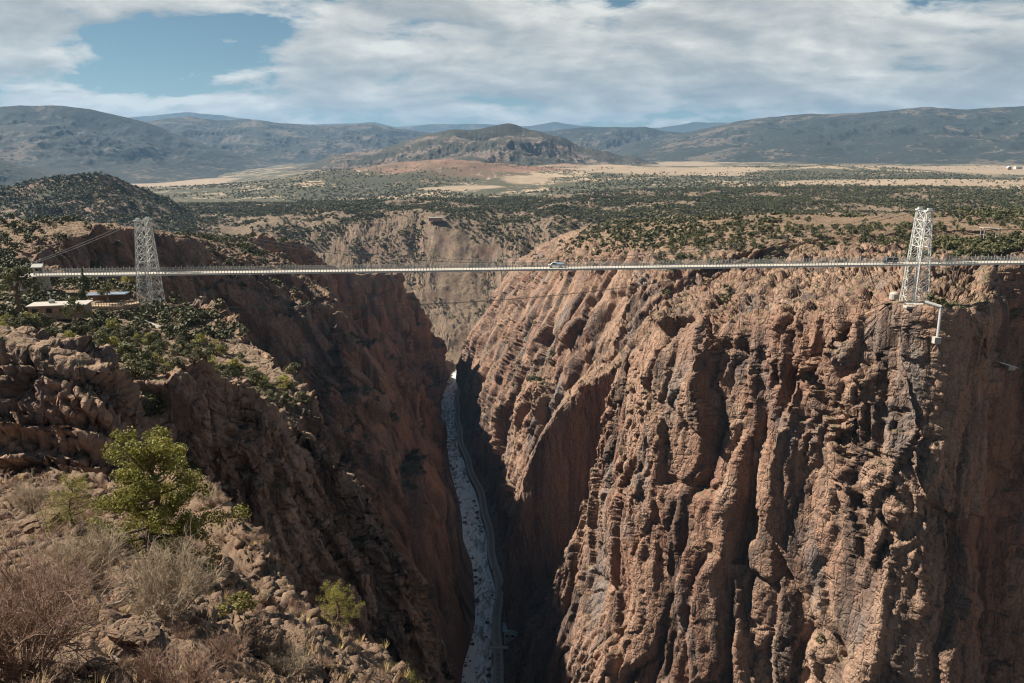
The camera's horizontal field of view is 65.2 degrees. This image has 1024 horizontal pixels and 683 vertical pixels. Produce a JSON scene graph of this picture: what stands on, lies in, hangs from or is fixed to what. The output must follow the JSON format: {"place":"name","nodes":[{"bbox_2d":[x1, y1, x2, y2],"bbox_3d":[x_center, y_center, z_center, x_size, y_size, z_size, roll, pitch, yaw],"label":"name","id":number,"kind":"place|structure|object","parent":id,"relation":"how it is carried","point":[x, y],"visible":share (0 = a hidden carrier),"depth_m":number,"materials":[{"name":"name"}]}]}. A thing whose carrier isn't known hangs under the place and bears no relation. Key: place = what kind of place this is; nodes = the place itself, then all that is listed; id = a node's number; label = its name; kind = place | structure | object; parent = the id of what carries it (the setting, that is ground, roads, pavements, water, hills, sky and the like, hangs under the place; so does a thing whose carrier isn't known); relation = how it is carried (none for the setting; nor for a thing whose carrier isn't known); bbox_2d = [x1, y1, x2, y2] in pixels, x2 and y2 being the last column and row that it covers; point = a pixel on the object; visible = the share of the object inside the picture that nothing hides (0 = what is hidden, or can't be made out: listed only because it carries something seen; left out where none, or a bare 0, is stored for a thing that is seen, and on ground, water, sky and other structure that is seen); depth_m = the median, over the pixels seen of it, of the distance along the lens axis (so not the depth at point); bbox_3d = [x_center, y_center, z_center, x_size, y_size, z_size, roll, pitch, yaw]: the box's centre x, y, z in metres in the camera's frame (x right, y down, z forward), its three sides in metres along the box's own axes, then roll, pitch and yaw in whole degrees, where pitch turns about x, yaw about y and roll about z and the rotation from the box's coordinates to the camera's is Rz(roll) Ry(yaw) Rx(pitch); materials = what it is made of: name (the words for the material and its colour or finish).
{"place":"outdoors","nodes":[
{"label":"outdoors","id":0,"kind":"place"},
{"bbox_2d":[0,161,55,187],"bbox_3d":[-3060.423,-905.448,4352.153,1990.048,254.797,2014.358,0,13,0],"label":"mountain range","id":1,"kind":"structure","parent":0,"point":[11,174],"depth_m":4501.47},
{"bbox_2d":[0,174,196,233],"bbox_3d":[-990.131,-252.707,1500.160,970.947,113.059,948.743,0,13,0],"label":"hills","id":2,"kind":"structure","parent":0,"point":[7,210],"depth_m":1531.82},
{"bbox_2d":[0,105,275,183],"bbox_3d":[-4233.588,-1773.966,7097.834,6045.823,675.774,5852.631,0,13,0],"label":"mountain range","id":3,"kind":"structure","parent":0,"point":[58,140],"depth_m":6838.02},
{"bbox_2d":[186,461,204,472],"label":"juniper tree","id":4,"kind":"object","parent":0,"point":[192,463],"visible":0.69,"depth_m":127.18,"materials":[{"name":"green plant"}]},
{"bbox_2d":[0,465,408,682],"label":"slope","id":5,"kind":"structure","parent":0,"point":[332,673],"depth_m":20.36,"materials":[{"name":"stone"}]},
{"bbox_2d":[1,472,55,514],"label":"bare bush","id":6,"kind":"object","parent":5,"relation":"on","point":[23,500],"visible":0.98,"depth_m":42.66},
{"bbox_2d":[16,507,74,534],"bbox_3d":[-15.584,6.096,26.725,1.543,0.787,2.073,3,21,36],"label":"boulder","id":7,"kind":"object","parent":5,"relation":"on","point":[32,524],"visible":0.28,"depth_m":26.30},
{"bbox_2d":[34,567,94,603],"bbox_3d":[-7.243,3.870,12.753,1.109,0.828,1.061,0,13,0],"label":"bare bush","id":8,"kind":"object","parent":5,"relation":"on","point":[76,589],"visible":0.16,"depth_m":12.75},
{"bbox_2d":[12,519,134,588],"bbox_3d":[-8.349,4.162,15.574,2.094,1.496,2.128,0,13,0],"label":"bare bush","id":9,"kind":"object","parent":5,"relation":"on","point":[102,547],"visible":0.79,"depth_m":15.58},
{"bbox_2d":[35,471,119,536],"bbox_3d":[-14.007,5.107,25.603,2.205,2.019,2.365,-11,18,-40],"label":"pine tree","id":10,"kind":"object","parent":5,"relation":"on","point":[68,514],"visible":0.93,"depth_m":25.53,"materials":[{"name":"plant"}]},
{"bbox_2d":[0,494,155,682],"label":"bare bush","id":11,"kind":"object","parent":5,"relation":"on","point":[19,605],"visible":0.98,"depth_m":7.26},
{"bbox_2d":[65,562,131,609],"bbox_3d":[-6.615,3.991,12.868,1.008,0.969,0.054,0,13,1],"label":"dead branch","id":12,"kind":"object","parent":5,"relation":"on","point":[98,599],"visible":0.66,"depth_m":12.88,"materials":[{"name":"brown wood"}]},
{"bbox_2d":[74,656,123,682],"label":"boulder","id":13,"kind":"object","parent":5,"relation":"on","point":[109,673],"visible":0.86,"depth_m":7.52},
{"bbox_2d":[105,588,133,606],"bbox_3d":[-7.196,4.756,14.684,0.476,0.397,0.600,1,4,-20],"label":"boulder","id":14,"kind":"object","parent":5,"relation":"on","point":[116,595],"visible":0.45,"depth_m":14.56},
{"bbox_2d":[97,616,166,671],"bbox_3d":[-4.508,3.642,9.436,0.734,0.702,0.936,0,13,0],"label":"boulder","id":15,"kind":"object","parent":5,"relation":"on","point":[120,646],"visible":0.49,"depth_m":9.32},
{"bbox_2d":[84,426,251,572],"bbox_3d":[-12.604,5.639,27.451,5.549,5.711,4.582,4,14,18],"label":"pine tree","id":16,"kind":"object","parent":5,"relation":"on","point":[156,452],"visible":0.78,"depth_m":27.04,"materials":[{"name":"green plant"}]},
{"bbox_2d":[107,511,229,626],"bbox_3d":[-6.101,4.130,14.166,1.938,1.668,2.058,0,13,0],"label":"bare bush","id":17,"kind":"object","parent":5,"relation":"on","point":[155,604],"visible":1,"depth_m":14.10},
{"bbox_2d":[127,638,235,682],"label":"bare bush","id":18,"kind":"object","parent":5,"relation":"on","point":[192,674],"visible":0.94,"depth_m":8.58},
{"bbox_2d":[0,466,390,682],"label":"dry scrub","id":19,"kind":"object","parent":5,"relation":"on","point":[126,663],"visible":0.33,"depth_m":24.67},
{"bbox_2d":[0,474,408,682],"bbox_3d":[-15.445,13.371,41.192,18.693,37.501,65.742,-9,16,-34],"label":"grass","id":20,"kind":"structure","parent":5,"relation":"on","point":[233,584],"depth_m":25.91,"materials":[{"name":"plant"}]},
{"bbox_2d":[0,472,409,682],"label":"loose stones","id":21,"kind":"object","parent":5,"relation":"on","point":[323,629],"visible":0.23,"depth_m":28.64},
{"bbox_2d":[191,482,218,506],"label":"bare bush","id":22,"kind":"object","parent":5,"relation":"on","point":[206,499],"visible":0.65,"depth_m":54.20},
{"bbox_2d":[202,554,233,578],"bbox_3d":[-12.123,9.269,32.684,1.368,1.132,1.540,13,9,24],"label":"boulder","id":23,"kind":"object","parent":5,"relation":"on","point":[220,562],"visible":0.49,"depth_m":32.47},
{"bbox_2d":[195,627,253,668],"bbox_3d":[-4.677,4.999,13.139,0.950,0.658,0.966,0,13,0],"label":"bare bush","id":24,"kind":"object","parent":5,"relation":"on","point":[227,653],"visible":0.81,"depth_m":13.15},
{"bbox_2d":[216,591,258,616],"bbox_3d":[-6.007,5.710,17.406,0.816,0.730,0.711,4,14,15],"label":"scrub bush","id":25,"kind":"object","parent":5,"relation":"on","point":[240,601],"visible":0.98,"depth_m":17.30,"materials":[{"name":"green plant"}]},
{"bbox_2d":[239,616,283,656],"bbox_3d":[-4.569,5.371,14.602,0.746,0.581,0.893,-6,15,-25],"label":"boulder","id":26,"kind":"object","parent":5,"relation":"on","point":[265,633],"visible":0.87,"depth_m":14.44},
{"bbox_2d":[260,639,316,678],"bbox_3d":[-3.964,5.682,14.202,1.023,0.687,1.015,8,16,30],"label":"bare bush","id":27,"kind":"object","parent":5,"relation":"on","point":[284,654],"visible":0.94,"depth_m":14.14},
{"bbox_2d":[290,656,316,678],"bbox_3d":[-4.351,6.755,16.494,0.642,0.447,0.567,4,17,-20],"label":"boulder","id":28,"kind":"object","parent":5,"relation":"on","point":[310,672],"visible":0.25,"depth_m":16.42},
{"bbox_2d":[315,579,364,626],"bbox_3d":[-7.445,11.165,34.181,2.328,2.458,1.904,-10,17,-35],"label":"bush","id":29,"kind":"object","parent":5,"relation":"on","point":[337,601],"visible":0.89,"depth_m":33.98,"materials":[{"name":"green plant"}]},
{"bbox_2d":[387,660,422,682],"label":"pine tree","id":30,"kind":"object","parent":5,"relation":"on","point":[408,673],"visible":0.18,"depth_m":28.76,"materials":[{"name":"green plant"}]},
{"bbox_2d":[147,116,432,164],"bbox_3d":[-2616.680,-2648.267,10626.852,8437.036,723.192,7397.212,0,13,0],"label":"hills","id":31,"kind":"structure","parent":0,"point":[275,143],"depth_m":10277.83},
{"bbox_2d":[128,112,727,132],"bbox_3d":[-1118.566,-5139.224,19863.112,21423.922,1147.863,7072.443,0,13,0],"label":"mountain range","id":32,"kind":"structure","parent":0,"point":[553,126],"depth_m":21738.47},
{"bbox_2d":[441,369,495,682],"bbox_3d":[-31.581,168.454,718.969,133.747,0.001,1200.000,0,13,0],"label":"river","id":33,"kind":"structure","parent":0,"point":[480,663],"depth_m":678.57,"materials":[{"name":"liquid"}]},
{"bbox_2d":[285,123,657,170],"bbox_3d":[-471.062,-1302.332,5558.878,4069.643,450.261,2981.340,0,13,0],"label":"mountain range","id":34,"kind":"structure","parent":0,"point":[509,143],"depth_m":5733.14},
{"bbox_2d":[0,187,1023,682],"bbox_3d":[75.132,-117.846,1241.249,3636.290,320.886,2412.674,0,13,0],"label":"canyon","id":35,"kind":"structure","parent":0,"point":[764,475],"depth_m":338.51,"materials":[{"name":"stone"}]},
{"bbox_2d":[0,266,47,309],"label":"juniper tree","id":36,"kind":"object","parent":35,"relation":"on","point":[16,277],"visible":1,"depth_m":216.82,"materials":[{"name":"green plant"}]},
{"bbox_2d":[19,318,35,328],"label":"juniper tree","id":37,"kind":"object","parent":35,"relation":"on","point":[29,321],"visible":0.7,"depth_m":218.08,"materials":[{"name":"green plant"}]},
{"bbox_2d":[30,264,44,272],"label":"hut","id":38,"kind":"object","parent":35,"relation":"on","point":[36,267],"visible":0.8,"depth_m":300.62,"materials":[{"name":"metal"}]},
{"bbox_2d":[31,321,43,330],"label":"scrub bush","id":39,"kind":"object","parent":35,"relation":"on","point":[38,326],"visible":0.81,"depth_m":218.22,"materials":[{"name":"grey plant"}]},
{"bbox_2d":[30,312,47,324],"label":"juniper tree","id":40,"kind":"object","parent":35,"relation":"on","point":[43,315],"visible":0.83,"depth_m":223.99,"materials":[{"name":"green plant"}]},
{"bbox_2d":[44,325,54,336],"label":"juniper tree","id":41,"kind":"object","parent":35,"relation":"on","point":[50,331],"visible":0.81,"depth_m":137.81,"materials":[{"name":"green plant"}]},
{"bbox_2d":[25,300,92,319],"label":"visitor building","id":42,"kind":"structure","parent":35,"relation":"on","point":[50,308],"depth_m":237.78,"materials":[{"name":"stone"}]},
{"bbox_2d":[59,323,74,332],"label":"juniper tree","id":43,"kind":"object","parent":35,"relation":"on","point":[66,327],"visible":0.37,"depth_m":217.41,"materials":[{"name":"green plant"}]},
{"bbox_2d":[63,330,75,337],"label":"pinyon tree","id":44,"kind":"object","parent":35,"relation":"on","point":[67,333],"visible":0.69,"depth_m":204.60,"materials":[{"name":"green plant"}]},
{"bbox_2d":[60,296,92,328],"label":"juniper tree","id":45,"kind":"object","parent":35,"relation":"on","point":[66,307],"visible":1,"depth_m":203.92,"materials":[{"name":"green plant"}]},
{"bbox_2d":[77,267,90,299],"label":"conifer tree","id":46,"kind":"object","parent":35,"relation":"on","point":[81,291],"visible":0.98,"depth_m":254.36,"materials":[{"name":"green plant"}]},
{"bbox_2d":[75,325,96,335],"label":"juniper tree","id":47,"kind":"object","parent":35,"relation":"on","point":[82,329],"visible":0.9,"depth_m":210.10,"materials":[{"name":"green plant"}]},
{"bbox_2d":[88,319,101,328],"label":"juniper tree","id":48,"kind":"object","parent":35,"relation":"on","point":[93,322],"visible":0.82,"depth_m":227.44,"materials":[{"name":"green plant"}]},
{"bbox_2d":[97,283,113,301],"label":"juniper tree","id":49,"kind":"object","parent":35,"relation":"on","point":[103,290],"visible":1,"depth_m":264.36,"materials":[{"name":"green plant"}]},
{"bbox_2d":[96,332,114,345],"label":"juniper tree","id":50,"kind":"object","parent":35,"relation":"on","point":[101,339],"visible":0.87,"depth_m":139.28,"materials":[{"name":"green plant"}]},
{"bbox_2d":[104,336,120,346],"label":"pinyon tree","id":51,"kind":"object","parent":35,"relation":"on","point":[114,339],"visible":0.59,"depth_m":140.51,"materials":[{"name":"green plant"}]},
{"bbox_2d":[86,291,139,309],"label":"terrace pavilion","id":52,"kind":"structure","parent":35,"relation":"on","point":[103,302],"depth_m":268.27,"materials":[{"name":"blue metal"}]},
{"bbox_2d":[104,319,121,329],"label":"pinyon tree","id":53,"kind":"object","parent":35,"relation":"on","point":[110,322],"visible":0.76,"depth_m":227.47,"materials":[{"name":"green plant"}]},
{"bbox_2d":[110,331,127,341],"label":"juniper tree","id":54,"kind":"object","parent":35,"relation":"on","point":[113,333],"visible":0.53,"depth_m":214.08,"materials":[{"name":"green plant"}]},
{"bbox_2d":[115,345,134,361],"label":"juniper tree","id":55,"kind":"object","parent":35,"relation":"on","point":[119,350],"visible":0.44,"depth_m":137.95,"materials":[{"name":"green plant"}]},
{"bbox_2d":[120,325,133,336],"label":"juniper tree","id":56,"kind":"object","parent":35,"relation":"on","point":[130,334],"visible":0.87,"depth_m":221.81,"materials":[{"name":"green plant"}]},
{"bbox_2d":[115,341,140,362],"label":"juniper tree","id":57,"kind":"object","parent":35,"relation":"on","point":[130,355],"visible":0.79,"depth_m":137.02,"materials":[{"name":"green plant"}]},
{"bbox_2d":[120,276,135,282],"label":"pinyon tree","id":58,"kind":"object","parent":35,"relation":"on","point":[125,279],"visible":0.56,"depth_m":302.75,"materials":[{"name":"green plant"}]},
{"bbox_2d":[119,325,142,339],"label":"juniper tree","id":59,"kind":"object","parent":35,"relation":"on","point":[127,331],"visible":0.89,"depth_m":221.85,"materials":[{"name":"green plant"}]},
{"bbox_2d":[121,366,141,377],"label":"scrub bush","id":60,"kind":"object","parent":35,"relation":"on","point":[126,368],"visible":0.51,"depth_m":128.68,"materials":[{"name":"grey plant"}]},
{"bbox_2d":[119,359,153,372],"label":"scrub bush","id":61,"kind":"object","parent":35,"relation":"on","point":[130,363],"visible":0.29,"depth_m":131.88,"materials":[{"name":"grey plant"}]},
{"bbox_2d":[127,359,160,378],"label":"juniper tree","id":62,"kind":"object","parent":35,"relation":"on","point":[150,369],"visible":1,"depth_m":128.55,"materials":[{"name":"green plant"}]},
{"bbox_2d":[133,349,161,376],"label":"juniper tree","id":63,"kind":"object","parent":35,"relation":"on","point":[147,354],"visible":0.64,"depth_m":131.95,"materials":[{"name":"green plant"}]},
{"bbox_2d":[142,392,167,415],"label":"juniper tree","id":64,"kind":"object","parent":35,"relation":"on","point":[150,397],"visible":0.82,"depth_m":126.33,"materials":[{"name":"green plant"}]},
{"bbox_2d":[144,344,166,356],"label":"juniper tree","id":65,"kind":"object","parent":35,"relation":"on","point":[151,348],"visible":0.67,"depth_m":190.59,"materials":[{"name":"green plant"}]},
{"bbox_2d":[152,352,164,363],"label":"pinyon tree","id":66,"kind":"object","parent":35,"relation":"on","point":[160,359],"visible":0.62,"depth_m":154.19,"materials":[{"name":"green plant"}]},
{"bbox_2d":[153,339,167,350],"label":"juniper tree","id":67,"kind":"object","parent":35,"relation":"on","point":[159,342],"visible":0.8,"depth_m":213.79,"materials":[{"name":"green plant"}]},
{"bbox_2d":[158,365,171,372],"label":"juniper tree","id":68,"kind":"object","parent":35,"relation":"on","point":[165,368],"visible":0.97,"depth_m":135.45,"materials":[{"name":"green plant"}]},
{"bbox_2d":[168,345,184,356],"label":"scrub bush","id":69,"kind":"object","parent":35,"relation":"on","point":[174,351],"visible":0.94,"depth_m":211.80,"materials":[{"name":"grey plant"}]},
{"bbox_2d":[170,356,186,368],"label":"scrub bush","id":70,"kind":"object","parent":35,"relation":"on","point":[177,362],"visible":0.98,"depth_m":131.92,"materials":[{"name":"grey plant"}]},
{"bbox_2d":[170,339,186,352],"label":"juniper tree","id":71,"kind":"object","parent":35,"relation":"on","point":[178,341],"visible":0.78,"depth_m":214.44,"materials":[{"name":"green plant"}]},
{"bbox_2d":[174,329,189,338],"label":"juniper tree","id":72,"kind":"object","parent":35,"relation":"on","point":[182,332],"visible":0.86,"depth_m":228.12,"materials":[{"name":"green plant"}]},
{"bbox_2d":[180,343,196,355],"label":"juniper tree","id":73,"kind":"object","parent":35,"relation":"on","point":[186,351],"visible":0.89,"depth_m":211.16,"materials":[{"name":"green plant"}]},
{"bbox_2d":[191,333,207,345],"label":"pinyon tree","id":74,"kind":"object","parent":35,"relation":"on","point":[199,339],"visible":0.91,"depth_m":225.72,"materials":[{"name":"green plant"}]},
{"bbox_2d":[190,346,211,361],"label":"scrub bush","id":75,"kind":"object","parent":35,"relation":"on","point":[206,354],"visible":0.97,"depth_m":135.23,"materials":[{"name":"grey plant"}]},
{"bbox_2d":[204,343,225,355],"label":"juniper tree","id":76,"kind":"object","parent":35,"relation":"on","point":[211,347],"visible":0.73,"depth_m":215.69,"materials":[{"name":"green plant"}]},
{"bbox_2d":[215,345,227,355],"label":"pinyon tree","id":77,"kind":"object","parent":35,"relation":"on","point":[220,348],"visible":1,"depth_m":214.96,"materials":[{"name":"green plant"}]},
{"bbox_2d":[215,364,228,375],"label":"juniper tree","id":78,"kind":"object","parent":35,"relation":"on","point":[222,367],"visible":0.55,"depth_m":188.49,"materials":[{"name":"green plant"}]},
{"bbox_2d":[221,364,236,378],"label":"juniper tree","id":79,"kind":"object","parent":35,"relation":"on","point":[231,367],"visible":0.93,"depth_m":182.68,"materials":[{"name":"green plant"}]},
{"bbox_2d":[228,358,245,369],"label":"pinyon tree","id":80,"kind":"object","parent":35,"relation":"on","point":[235,363],"visible":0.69,"depth_m":198.35,"materials":[{"name":"green plant"}]},
{"bbox_2d":[244,366,263,379],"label":"juniper tree","id":81,"kind":"object","parent":35,"relation":"on","point":[252,368],"visible":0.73,"depth_m":194.01,"materials":[{"name":"green plant"}]},
{"bbox_2d":[248,371,265,385],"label":"juniper tree","id":82,"kind":"object","parent":35,"relation":"on","point":[254,374],"visible":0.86,"depth_m":191.46,"materials":[{"name":"green plant"}]},
{"bbox_2d":[254,375,267,387],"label":"pinyon tree","id":83,"kind":"object","parent":35,"relation":"on","point":[263,377],"visible":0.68,"depth_m":192.16,"materials":[{"name":"green plant"}]},
{"bbox_2d":[256,380,271,390],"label":"juniper tree","id":84,"kind":"object","parent":35,"relation":"on","point":[267,386],"visible":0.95,"depth_m":189.39,"materials":[{"name":"green plant"}]},
{"bbox_2d":[263,388,280,401],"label":"scrub bush","id":85,"kind":"object","parent":35,"relation":"on","point":[275,395],"visible":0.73,"depth_m":183.67,"materials":[{"name":"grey plant"}]},
{"bbox_2d":[276,375,291,388],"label":"pinyon tree","id":86,"kind":"object","parent":35,"relation":"on","point":[286,378],"visible":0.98,"depth_m":195.73,"materials":[{"name":"green plant"}]},
{"bbox_2d":[286,380,298,391],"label":"scrub bush","id":87,"kind":"object","parent":35,"relation":"on","point":[294,383],"visible":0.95,"depth_m":197.45,"materials":[{"name":"green plant"}]},
{"bbox_2d":[286,362,300,373],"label":"juniper tree","id":88,"kind":"object","parent":35,"relation":"on","point":[293,365],"visible":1,"depth_m":208.48,"materials":[{"name":"green plant"}]},
{"bbox_2d":[294,391,310,404],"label":"juniper tree","id":89,"kind":"object","parent":35,"relation":"on","point":[300,394],"visible":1,"depth_m":188.94,"materials":[{"name":"green plant"}]},
{"bbox_2d":[228,276,694,307],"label":"tram cable","id":90,"kind":"object","parent":35,"relation":"on","point":[485,300],"visible":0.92,"depth_m":374.70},
{"bbox_2d":[441,373,493,682],"bbox_3d":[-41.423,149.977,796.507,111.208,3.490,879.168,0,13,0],"label":"river rocks","id":91,"kind":"object","parent":35,"relation":"on","point":[477,600],"visible":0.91,"depth_m":649.39,"materials":[{"name":"stone"}]},
{"bbox_2d":[454,384,503,682],"bbox_3d":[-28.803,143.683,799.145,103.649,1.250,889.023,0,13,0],"label":"railway track","id":92,"kind":"structure","parent":35,"relation":"on","point":[498,670],"depth_m":660.31,"materials":[{"name":"gravel"}]},
{"bbox_2d":[488,646,507,656],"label":"track footbridge","id":93,"kind":"object","parent":35,"relation":"on","point":[497,647],"visible":1,"depth_m":528.28,"materials":[{"name":"concrete"}]},
{"bbox_2d":[503,623,517,644],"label":"incline station","id":94,"kind":"object","parent":35,"relation":"on","point":[510,635],"visible":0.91,"depth_m":541.52,"materials":[{"name":"teal metal"}]},
{"bbox_2d":[0,207,1023,304],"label":"suspension bridge","id":95,"kind":"structure","parent":35,"relation":"on","point":[917,263],"depth_m":273.10,"materials":[{"name":"grey metal"}]},
{"bbox_2d":[882,257,898,262],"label":"van","id":96,"kind":"object","parent":95,"relation":"on","point":[889,259],"visible":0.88,"depth_m":266.99,"materials":[{"name":"paint"}]},
{"bbox_2d":[889,292,898,299],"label":"water tank","id":97,"kind":"object","parent":35,"relation":"on","point":[893,295],"visible":1,"depth_m":279.85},
{"bbox_2d":[900,301,923,308],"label":"tower platform","id":98,"kind":"structure","parent":35,"relation":"on","point":[912,303],"depth_m":263.20,"materials":[{"name":"concrete"}]},
{"bbox_2d":[924,300,942,343],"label":"drain pipe","id":99,"kind":"object","parent":35,"relation":"attached to","point":[936,339],"visible":1,"depth_m":250.32,"materials":[{"name":"metal"}]},
{"bbox_2d":[979,227,1000,238],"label":"picnic shelter","id":100,"kind":"object","parent":35,"relation":"on","point":[989,228],"visible":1,"depth_m":367.49,"materials":[{"name":"metal"}]},
{"bbox_2d":[997,361,1017,369],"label":"shelter","id":101,"kind":"object","parent":35,"relation":"on","point":[1009,367],"visible":1,"depth_m":277.95,"materials":[{"name":"white metal"}]},
{"bbox_2d":[0,0,1023,127],"label":"sky","id":102,"kind":"structure","parent":0,"point":[395,63],"materials":[{"name":"white"}]},
{"bbox_2d":[130,159,1023,202],"bbox_3d":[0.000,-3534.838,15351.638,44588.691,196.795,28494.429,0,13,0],"label":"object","id":103,"kind":"structure","parent":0,"point":[500,179],"depth_m":3182.74,"materials":[{"name":"beige plant"}]},
{"bbox_2d":[0,160,1023,643],"bbox_3d":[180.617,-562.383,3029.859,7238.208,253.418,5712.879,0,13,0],"label":"woods","id":104,"kind":"object","parent":103,"relation":"on","point":[716,204],"visible":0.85,"depth_m":1525.57,"materials":[{"name":"plant"}]},
{"bbox_2d":[543,127,681,150],"bbox_3d":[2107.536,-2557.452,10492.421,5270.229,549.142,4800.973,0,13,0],"label":"mountain range","id":105,"kind":"structure","parent":0,"point":[599,138],"depth_m":10918.27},
{"bbox_2d":[601,106,1023,163],"bbox_3d":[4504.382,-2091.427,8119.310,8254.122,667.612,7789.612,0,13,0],"label":"mountain range","id":106,"kind":"structure","parent":0,"point":[933,135],"depth_m":7456.18,"materials":[{"name":"stone"}]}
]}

